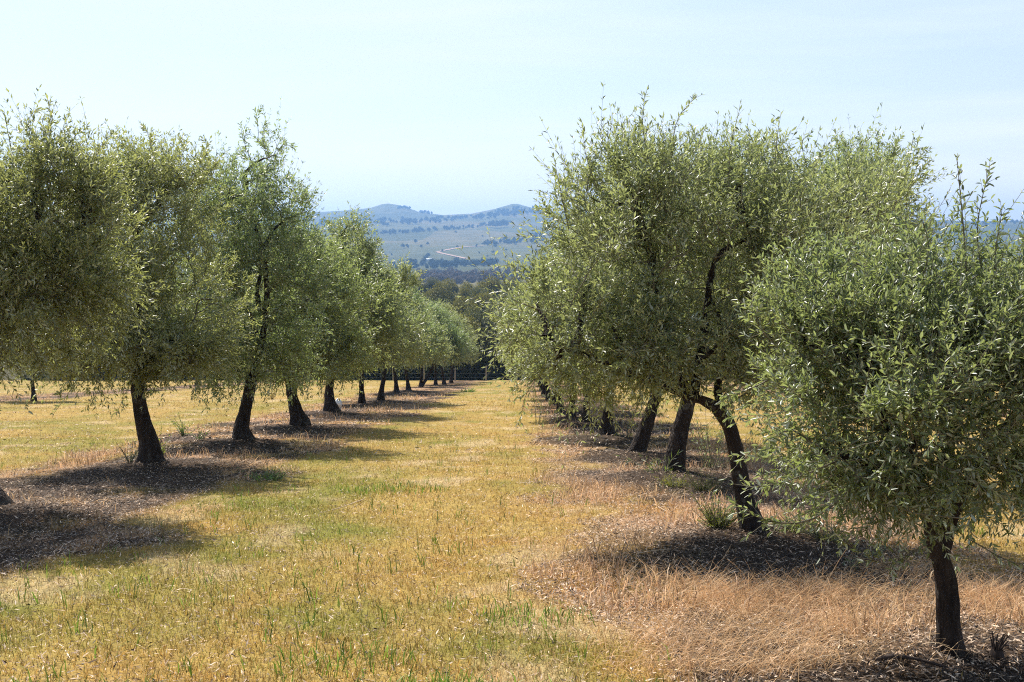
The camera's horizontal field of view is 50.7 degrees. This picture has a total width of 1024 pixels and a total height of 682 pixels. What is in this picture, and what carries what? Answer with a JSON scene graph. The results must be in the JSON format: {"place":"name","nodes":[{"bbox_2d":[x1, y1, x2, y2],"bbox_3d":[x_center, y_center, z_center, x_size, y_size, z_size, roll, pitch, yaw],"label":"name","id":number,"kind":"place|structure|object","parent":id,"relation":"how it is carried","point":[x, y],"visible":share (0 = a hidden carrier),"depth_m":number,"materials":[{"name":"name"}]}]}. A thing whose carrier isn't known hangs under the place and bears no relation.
{"place":"outdoors","nodes":[
{"label":"outdoors","id":0,"kind":"place"},
{"bbox_2d":[436,246,471,257],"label":"dirt road","id":1,"kind":"structure","parent":0,"point":[452,248],"depth_m":2307.97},
{"bbox_2d":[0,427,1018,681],"bbox_3d":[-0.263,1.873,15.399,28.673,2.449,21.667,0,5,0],"label":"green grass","id":2,"kind":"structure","parent":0,"point":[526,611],"depth_m":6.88,"materials":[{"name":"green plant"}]},
{"bbox_2d":[0,288,1023,681],"bbox_3d":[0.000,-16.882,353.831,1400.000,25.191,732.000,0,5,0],"label":"ground","id":3,"kind":"structure","parent":0,"point":[324,428],"depth_m":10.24,"materials":[{"name":"yellow plant"}]},
{"bbox_2d":[0,311,71,400],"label":"olive tree","id":4,"kind":"object","parent":3,"relation":"on","point":[33,391],"visible":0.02,"depth_m":46.59,"materials":[{"name":"green plant"}]},
{"bbox_2d":[16,365,61,379],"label":"evergreen tree","id":5,"kind":"object","parent":3,"relation":"on","point":[24,376],"visible":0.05,"depth_m":112.85,"materials":[{"name":"green plant"}]},
{"bbox_2d":[0,84,169,504],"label":"olive tree","id":6,"kind":"object","parent":3,"relation":"on","point":[51,275],"visible":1,"depth_m":11.02,"materials":[{"name":"green plant"}]},
{"bbox_2d":[62,339,111,380],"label":"evergreen tree","id":7,"kind":"object","parent":3,"relation":"on","point":[102,377],"visible":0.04,"depth_m":112.20,"materials":[{"name":"green plant"}]},
{"bbox_2d":[103,366,127,379],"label":"evergreen tree","id":8,"kind":"object","parent":3,"relation":"on","point":[116,375],"visible":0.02,"depth_m":112.50,"materials":[{"name":"green plant"}]},
{"bbox_2d":[116,441,137,462],"bbox_3d":[-5.990,1.732,16.964,0.400,0.387,0.317,-2,5,-24],"label":"root sucker","id":9,"kind":"object","parent":3,"relation":"on","point":[131,457],"visible":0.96,"depth_m":17.00,"materials":[{"name":"green plant"}]},
{"bbox_2d":[3,116,275,462],"bbox_3d":[-5.994,-0.701,16.619,4.656,5.486,4.019,0,5,0],"label":"olive tree","id":10,"kind":"object","parent":3,"relation":"on","point":[177,340],"visible":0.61,"depth_m":16.36,"materials":[{"name":"green plant"}]},
{"bbox_2d":[130,428,171,453],"bbox_3d":[-6.316,1.759,19.029,0.711,0.542,0.393,0,5,0],"label":"weed","id":11,"kind":"object","parent":3,"relation":"on","point":[162,447],"visible":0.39,"depth_m":19.06,"materials":[{"name":"green plant"}]},
{"bbox_2d":[171,412,196,435],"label":"weed","id":12,"kind":"object","parent":3,"relation":"on","point":[181,430],"visible":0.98,"depth_m":23.95,"materials":[{"name":"green plant"}]},
{"bbox_2d":[171,367,205,379],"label":"evergreen tree","id":13,"kind":"object","parent":3,"relation":"on","point":[185,377],"visible":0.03,"depth_m":112.18,"materials":[{"name":"green plant"}]},
{"bbox_2d":[186,423,209,438],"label":"weed","id":14,"kind":"object","parent":3,"relation":"on","point":[199,435],"visible":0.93,"depth_m":22.23,"materials":[{"name":"green plant"}]},
{"bbox_2d":[198,284,219,308],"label":"evergreen tree","id":15,"kind":"object","parent":3,"relation":"on","point":[205,295],"visible":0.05,"depth_m":285.48,"materials":[{"name":"green plant"}]},
{"bbox_2d":[144,98,356,439],"bbox_3d":[-5.573,-1.353,21.512,4.744,6.978,4.256,0,5,0],"label":"olive tree","id":16,"kind":"object","parent":3,"relation":"on","point":[290,242],"visible":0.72,"depth_m":21.20,"materials":[{"name":"green plant"}]},
{"bbox_2d":[237,462,288,481],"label":"weed bush","id":17,"kind":"object","parent":3,"relation":"on","point":[270,476],"visible":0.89,"depth_m":14.89,"materials":[{"name":"green plant"}]},
{"bbox_2d":[233,203,405,424],"bbox_3d":[-4.957,-0.582,26.406,4.744,5.626,4.582,0,5,0],"label":"olive tree","id":18,"kind":"object","parent":3,"relation":"on","point":[342,348],"visible":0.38,"depth_m":26.21,"materials":[{"name":"green plant"}]},
{"bbox_2d":[336,398,341,408],"bbox_3d":[-6.059,2.252,37.791,0.252,0.506,0.272,0,5,0],"label":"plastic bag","id":19,"kind":"object","parent":3,"relation":"on","point":[339,403],"visible":0.43,"depth_m":37.72,"materials":[{"name":"white plastic"}]},
{"bbox_2d":[321,499,362,512],"bbox_3d":[-1.870,1.848,12.092,0.066,0.134,1.244,1,5,15],"label":"pruned stick","id":20,"kind":"object","parent":3,"relation":"on","point":[344,506],"visible":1,"depth_m":12.05,"materials":[{"name":"beige wood"}]},
{"bbox_2d":[342,365,379,379],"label":"evergreen tree","id":21,"kind":"object","parent":3,"relation":"on","point":[368,376],"visible":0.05,"depth_m":113.48,"materials":[{"name":"green plant"}]},
{"bbox_2d":[312,200,445,411],"bbox_3d":[-5.183,-1.029,34.411,5.468,6.852,4.753,4,6,40],"label":"olive tree","id":22,"kind":"object","parent":3,"relation":"on","point":[330,403],"visible":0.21,"depth_m":34.16,"materials":[{"name":"green plant"}]},
{"bbox_2d":[350,250,429,402],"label":"olive tree","id":23,"kind":"object","parent":3,"relation":"on","point":[361,398],"visible":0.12,"depth_m":42.19,"materials":[{"name":"green plant"}]},
{"bbox_2d":[369,361,413,379],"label":"evergreen tree","id":24,"kind":"object","parent":3,"relation":"on","point":[390,377],"visible":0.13,"depth_m":112.35,"materials":[{"name":"green plant"}]},
{"bbox_2d":[354,252,436,399],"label":"olive tree","id":25,"kind":"object","parent":3,"relation":"on","point":[403,276],"visible":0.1,"depth_m":44.88,"materials":[{"name":"green plant"}]},
{"bbox_2d":[370,279,443,391],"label":"olive tree","id":26,"kind":"object","parent":3,"relation":"on","point":[417,298],"visible":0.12,"depth_m":59.74,"materials":[{"name":"green plant"}]},
{"bbox_2d":[390,288,453,389],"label":"olive tree","id":27,"kind":"object","parent":3,"relation":"on","point":[440,332],"visible":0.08,"depth_m":64.11,"materials":[{"name":"green plant"}]},
{"bbox_2d":[414,281,430,297],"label":"evergreen tree","id":28,"kind":"object","parent":3,"relation":"on","point":[424,286],"visible":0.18,"depth_m":328.78,"materials":[{"name":"green plant"}]},
{"bbox_2d":[408,362,445,379],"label":"evergreen tree","id":29,"kind":"object","parent":3,"relation":"on","point":[415,375],"visible":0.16,"depth_m":114.10,"materials":[{"name":"green plant"}]},
{"bbox_2d":[419,290,438,303],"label":"evergreen tree","id":30,"kind":"object","parent":3,"relation":"on","point":[427,295],"visible":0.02,"depth_m":229.48,"materials":[{"name":"green plant"}]},
{"bbox_2d":[402,299,459,386],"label":"olive tree","id":31,"kind":"object","parent":3,"relation":"on","point":[422,382],"visible":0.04,"depth_m":78.25,"materials":[{"name":"green plant"}]},
{"bbox_2d":[425,277,441,288],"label":"evergreen tree","id":32,"kind":"object","parent":3,"relation":"on","point":[431,282],"visible":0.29,"depth_m":418.02,"materials":[{"name":"green plant"}]},
{"bbox_2d":[425,280,458,304],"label":"evergreen tree","id":33,"kind":"object","parent":3,"relation":"on","point":[447,291],"visible":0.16,"depth_m":288.62,"materials":[{"name":"green plant"}]},
{"bbox_2d":[423,289,461,314],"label":"evergreen tree","id":34,"kind":"object","parent":3,"relation":"on","point":[441,295],"visible":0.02,"depth_m":194.25,"materials":[{"name":"green plant"}]},
{"bbox_2d":[418,298,475,384],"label":"olive tree","id":35,"kind":"object","parent":3,"relation":"on","point":[458,340],"visible":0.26,"depth_m":85.81,"materials":[{"name":"green plant"}]},
{"bbox_2d":[439,277,459,299],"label":"evergreen tree","id":36,"kind":"object","parent":3,"relation":"on","point":[455,287],"visible":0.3,"depth_m":378.01,"materials":[{"name":"green plant"}]},
{"bbox_2d":[429,358,474,379],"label":"evergreen tree","id":37,"kind":"object","parent":3,"relation":"on","point":[459,370],"visible":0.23,"depth_m":113.32,"materials":[{"name":"green plant"}]},
{"bbox_2d":[422,297,483,384],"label":"olive tree","id":38,"kind":"object","parent":3,"relation":"on","point":[466,353],"visible":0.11,"depth_m":88.31,"materials":[{"name":"green plant"}]},
{"bbox_2d":[442,302,464,313],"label":"evergreen tree","id":39,"kind":"object","parent":3,"relation":"on","point":[453,306],"visible":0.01,"depth_m":164.58,"materials":[{"name":"green plant"}]},
{"bbox_2d":[437,297,483,382],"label":"olive tree","id":40,"kind":"object","parent":3,"relation":"on","point":[471,333],"visible":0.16,"depth_m":96.76,"materials":[{"name":"green plant"}]},
{"bbox_2d":[453,285,476,302],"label":"evergreen tree","id":41,"kind":"object","parent":3,"relation":"on","point":[464,292],"visible":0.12,"depth_m":298.74,"materials":[{"name":"green plant"}]},
{"bbox_2d":[459,281,474,292],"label":"evergreen tree","id":42,"kind":"object","parent":3,"relation":"on","point":[465,284],"visible":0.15,"depth_m":399.55,"materials":[{"name":"green plant"}]},
{"bbox_2d":[453,311,481,340],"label":"evergreen tree","id":43,"kind":"object","parent":3,"relation":"on","point":[472,323],"visible":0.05,"depth_m":134.81,"materials":[{"name":"green plant"}]},
{"bbox_2d":[453,295,482,315],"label":"evergreen tree","id":44,"kind":"object","parent":3,"relation":"on","point":[463,304],"visible":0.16,"depth_m":214.12,"materials":[{"name":"green plant"}]},
{"bbox_2d":[461,387,474,391],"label":"weed bush","id":45,"kind":"object","parent":3,"relation":"on","point":[465,390],"visible":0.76,"depth_m":63.01,"materials":[{"name":"green plant"}]},
{"bbox_2d":[448,325,498,379],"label":"evergreen tree","id":46,"kind":"object","parent":3,"relation":"on","point":[477,373],"visible":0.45,"depth_m":113.69,"materials":[{"name":"green plant"}]},
{"bbox_2d":[459,306,488,327],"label":"evergreen tree","id":47,"kind":"object","parent":3,"relation":"on","point":[473,313],"visible":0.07,"depth_m":169.69,"materials":[{"name":"green plant"}]},
{"bbox_2d":[465,286,493,305],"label":"evergreen tree","id":48,"kind":"object","parent":3,"relation":"on","point":[477,291],"visible":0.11,"depth_m":283.46,"materials":[{"name":"green plant"}]},
{"bbox_2d":[469,290,497,314],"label":"evergreen tree","id":49,"kind":"object","parent":3,"relation":"on","point":[485,296],"visible":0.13,"depth_m":229.98,"materials":[{"name":"green plant"}]},
{"bbox_2d":[474,311,496,358],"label":"evergreen tree","id":50,"kind":"object","parent":3,"relation":"on","point":[483,322],"visible":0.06,"depth_m":139.56,"materials":[{"name":"green plant"}]},
{"bbox_2d":[52,366,919,380],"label":"wire fence","id":51,"kind":"object","parent":3,"relation":"on","point":[459,373],"visible":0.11,"depth_m":108.13,"materials":[{"name":"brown metal"}]},
{"bbox_2d":[478,275,505,298],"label":"evergreen tree","id":52,"kind":"object","parent":3,"relation":"on","point":[490,284],"visible":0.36,"depth_m":318.69,"materials":[{"name":"green plant"}]},
{"bbox_2d":[483,300,502,321],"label":"evergreen tree","id":53,"kind":"object","parent":3,"relation":"on","point":[491,306],"visible":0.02,"depth_m":179.79,"materials":[{"name":"green plant"}]},
{"bbox_2d":[478,321,519,379],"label":"evergreen tree","id":54,"kind":"object","parent":3,"relation":"on","point":[498,374],"visible":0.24,"depth_m":114.04,"materials":[{"name":"green plant"}]},
{"bbox_2d":[485,291,513,314],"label":"evergreen tree","id":55,"kind":"object","parent":3,"relation":"on","point":[498,301],"visible":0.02,"depth_m":224.90,"materials":[{"name":"green plant"}]},
{"bbox_2d":[502,282,519,298],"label":"evergreen tree","id":56,"kind":"object","parent":3,"relation":"on","point":[506,287],"visible":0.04,"depth_m":299.26,"materials":[{"name":"green plant"}]},
{"bbox_2d":[503,276,518,285],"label":"evergreen tree","id":57,"kind":"object","parent":3,"relation":"on","point":[513,280],"visible":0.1,"depth_m":428.24,"materials":[{"name":"green plant"}]},
{"bbox_2d":[0,383,1023,681],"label":"leaf litter","id":58,"kind":"object","parent":3,"relation":"on","point":[814,677],"visible":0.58,"depth_m":9.21,"materials":[{"name":"brown plant"}]},
{"bbox_2d":[496,284,544,394],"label":"olive tree","id":59,"kind":"object","parent":3,"relation":"on","point":[543,389],"visible":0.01,"depth_m":56.65,"materials":[{"name":"green plant"}]},
{"bbox_2d":[494,299,551,399],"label":"olive tree","id":60,"kind":"object","parent":3,"relation":"on","point":[546,386],"visible":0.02,"depth_m":48.65,"materials":[{"name":"green plant"}]},
{"bbox_2d":[514,368,550,379],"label":"evergreen tree","id":61,"kind":"object","parent":3,"relation":"on","point":[522,374],"visible":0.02,"depth_m":112.83,"materials":[{"name":"green plant"}]},
{"bbox_2d":[496,266,578,405],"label":"olive tree","id":62,"kind":"object","parent":3,"relation":"on","point":[552,397],"depth_m":41.28,"materials":[{"name":"green plant"}]},
{"bbox_2d":[534,395,544,424],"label":"sapling","id":63,"kind":"object","parent":3,"relation":"on","point":[539,415],"visible":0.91,"depth_m":29.33,"materials":[{"name":"green plant"}]},
{"bbox_2d":[502,253,585,410],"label":"olive tree","id":64,"kind":"object","parent":3,"relation":"on","point":[558,406],"visible":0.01,"depth_m":36.72,"materials":[{"name":"green plant"}]},
{"bbox_2d":[482,236,619,417],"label":"olive tree","id":65,"kind":"object","parent":3,"relation":"on","point":[507,352],"visible":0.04,"depth_m":31.47,"materials":[{"name":"green plant"}]},
{"bbox_2d":[504,224,605,421],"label":"olive tree","id":66,"kind":"object","parent":3,"relation":"on","point":[584,413],"visible":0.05,"depth_m":27.89,"materials":[{"name":"green plant"}]},
{"bbox_2d":[516,190,632,434],"bbox_3d":[2.205,-0.730,23.032,4.088,5.754,3.845,2,5,27],"label":"olive tree","id":67,"kind":"object","parent":3,"relation":"on","point":[606,428],"visible":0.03,"depth_m":22.80,"materials":[{"name":"green plant"}]},
{"bbox_2d":[601,387,645,436],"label":"sapling","id":68,"kind":"object","parent":3,"relation":"on","point":[628,428],"visible":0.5,"depth_m":22.69,"materials":[{"name":"green plant"}]},
{"bbox_2d":[541,138,763,451],"bbox_3d":[2.862,-0.715,18.835,4.801,5.676,3.908,0,5,0],"label":"olive tree","id":69,"kind":"object","parent":3,"relation":"on","point":[640,441],"visible":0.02,"depth_m":18.99,"materials":[{"name":"green plant"}]},
{"bbox_2d":[637,549,667,553],"bbox_3d":[1.199,1.742,8.977,0.335,0.038,0.076,-2,5,-23],"label":"pruned stick","id":70,"kind":"object","parent":3,"relation":"on","point":[651,551],"visible":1,"depth_m":8.93,"materials":[{"name":"wood"}]},
{"bbox_2d":[616,451,701,472],"bbox_3d":[2.062,1.666,15.215,1.194,0.384,0.700,2,5,21],"label":"strap leaf plant","id":71,"kind":"object","parent":3,"relation":"on","point":[650,468],"visible":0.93,"depth_m":15.11,"materials":[{"name":"green plant"}]},
{"bbox_2d":[653,467,692,488],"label":"weed bush","id":72,"kind":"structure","parent":3,"relation":"on","point":[670,483],"depth_m":13.95,"materials":[{"name":"green plant"}]},
{"bbox_2d":[682,467,729,492],"bbox_3d":[2.496,1.749,13.792,0.651,0.396,0.702,0,5,0],"label":"weed bush","id":73,"kind":"object","parent":3,"relation":"on","point":[701,487],"visible":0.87,"depth_m":13.70,"materials":[{"name":"green plant"}]},
{"bbox_2d":[455,81,978,532],"bbox_3d":[1.889,-0.259,10.034,4.775,4.200,3.305,0,5,0],"label":"olive tree","id":74,"kind":"object","parent":3,"relation":"on","point":[640,352],"visible":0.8,"depth_m":9.58,"materials":[{"name":"green plant"}]},
{"bbox_2d":[691,481,754,529],"bbox_3d":[1.927,1.522,9.989,0.606,0.445,0.548,1,5,14],"label":"weed bush","id":75,"kind":"object","parent":3,"relation":"on","point":[718,520],"visible":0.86,"depth_m":9.96,"materials":[{"name":"green plant"}]},
{"bbox_2d":[667,385,780,469],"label":"sapling","id":76,"kind":"object","parent":3,"relation":"on","point":[710,455],"visible":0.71,"depth_m":15.97,"materials":[{"name":"green plant"}]},
{"bbox_2d":[559,103,955,471],"bbox_3d":[3.351,-0.673,15.017,5.418,5.332,3.366,0,5,0],"label":"olive tree","id":77,"kind":"object","parent":3,"relation":"on","point":[678,438],"visible":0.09,"depth_m":14.91,"materials":[{"name":"green plant"}]},
{"bbox_2d":[775,498,811,533],"bbox_3d":[2.558,1.598,9.838,0.449,0.297,0.537,0,5,0],"label":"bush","id":78,"kind":"object","parent":3,"relation":"on","point":[795,525],"depth_m":9.83,"materials":[{"name":"green plant"}]},
{"bbox_2d":[794,510,857,542],"bbox_3d":[2.746,1.588,9.525,0.582,0.393,0.490,-1,5,-16],"label":"grass tussock","id":79,"kind":"object","parent":3,"relation":"on","point":[824,535],"depth_m":9.50,"materials":[{"name":"green plant"}]},
{"bbox_2d":[819,550,845,602],"bbox_3d":[2.112,1.550,7.096,0.025,0.453,0.270,-2,5,-21],"label":"dry stalk","id":80,"kind":"object","parent":3,"relation":"on","point":[831,573],"visible":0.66,"depth_m":7.12,"materials":[{"name":"beige plant"}]},
{"bbox_2d":[828,524,881,568],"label":"sapling","id":81,"kind":"object","parent":3,"relation":"on","point":[854,560],"visible":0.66,"depth_m":8.45,"materials":[{"name":"green plant"}]},
{"bbox_2d":[713,153,1023,656],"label":"olive tree","id":82,"kind":"object","parent":3,"relation":"on","point":[957,336],"visible":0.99,"depth_m":5.41,"materials":[{"name":"green plant"}]},
{"bbox_2d":[861,514,904,559],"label":"sapling","id":83,"kind":"object","parent":3,"relation":"on","point":[881,542],"visible":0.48,"depth_m":8.80,"materials":[{"name":"green plant"}]},
{"bbox_2d":[873,654,947,667],"bbox_3d":[2.050,1.649,5.569,0.362,0.052,0.050,2,5,19],"label":"fallen branch","id":84,"kind":"object","parent":3,"relation":"on","point":[886,657],"visible":0.98,"depth_m":5.58,"materials":[{"name":"brown wood"}]},
{"bbox_2d":[988,633,1008,660],"bbox_3d":[2.563,1.621,5.696,0.102,0.166,0.086,-1,5,-16],"label":"dead stump","id":85,"kind":"object","parent":3,"relation":"on","point":[996,650],"visible":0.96,"depth_m":5.68,"materials":[{"name":"brown wood"}]},
{"bbox_2d":[988,245,1023,399],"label":"olive tree","id":86,"kind":"object","parent":3,"relation":"on","point":[1008,274],"depth_m":34.39,"materials":[{"name":"green plant"}]},
{"bbox_2d":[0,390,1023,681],"bbox_3d":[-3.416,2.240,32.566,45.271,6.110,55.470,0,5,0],"label":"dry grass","id":87,"kind":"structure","parent":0,"point":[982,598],"depth_m":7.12,"materials":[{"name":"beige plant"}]},
{"bbox_2d":[0,203,1023,287],"bbox_3d":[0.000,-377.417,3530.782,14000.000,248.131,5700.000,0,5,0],"label":"hills","id":88,"kind":"structure","parent":0,"point":[440,239],"depth_m":2941.81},
{"bbox_2d":[398,205,432,213],"bbox_3d":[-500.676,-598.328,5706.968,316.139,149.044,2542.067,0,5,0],"label":"tree belt","id":89,"kind":"object","parent":88,"relation":"on","point":[420,211],"visible":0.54,"depth_m":4598.78,"materials":[{"name":"plant"}]},
{"bbox_2d":[319,208,542,225],"bbox_3d":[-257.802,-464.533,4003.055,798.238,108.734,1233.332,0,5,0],"label":"tree belt","id":90,"kind":"object","parent":88,"relation":"on","point":[382,221],"visible":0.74,"depth_m":3838.24,"materials":[{"name":"plant"}]},
{"bbox_2d":[364,220,511,234],"bbox_3d":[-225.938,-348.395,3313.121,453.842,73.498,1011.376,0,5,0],"label":"tree belt","id":91,"kind":"object","parent":88,"relation":"on","point":[393,230],"visible":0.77,"depth_m":3092.89,"materials":[{"name":"green plant"}]},
{"bbox_2d":[389,256,498,269],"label":"tree belt","id":92,"kind":"object","parent":88,"relation":"on","point":[454,262],"visible":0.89,"depth_m":1735.49,"materials":[{"name":"green plant"}]},
{"bbox_2d":[384,234,536,262],"bbox_3d":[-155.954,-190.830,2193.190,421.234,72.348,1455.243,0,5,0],"label":"tree belt","id":93,"kind":"object","parent":88,"relation":"on","point":[481,243],"visible":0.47,"depth_m":2292.19,"materials":[{"name":"plant"}]},
{"bbox_2d":[392,264,535,283],"bbox_3d":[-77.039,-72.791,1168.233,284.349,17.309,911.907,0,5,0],"label":"tree belt","id":94,"kind":"object","parent":88,"relation":"on","point":[470,276],"visible":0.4,"depth_m":1011.76,"materials":[{"name":"plant"}]},
{"bbox_2d":[483,235,544,244],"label":"tree belt","id":95,"kind":"object","parent":88,"relation":"on","point":[532,240],"visible":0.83,"depth_m":2655.03,"materials":[{"name":"green plant"}]},
{"bbox_2d":[494,205,543,212],"bbox_3d":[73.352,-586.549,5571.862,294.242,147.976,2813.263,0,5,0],"label":"tree belt","id":96,"kind":"object","parent":88,"relation":"on","point":[513,207],"visible":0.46,"depth_m":4388.82,"materials":[{"name":"plant"}]},
{"bbox_2d":[945,219,1023,225],"bbox_3d":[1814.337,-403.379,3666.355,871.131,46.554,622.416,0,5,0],"label":"tree belt","id":97,"kind":"object","parent":88,"relation":"on","point":[1011,221],"visible":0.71,"depth_m":3694.99,"materials":[{"name":"plant"}]},
{"bbox_2d":[0,0,1023,220],"label":"sky","id":98,"kind":"structure","parent":0,"point":[436,106],"materials":[{"name":"blue"}]}
]}

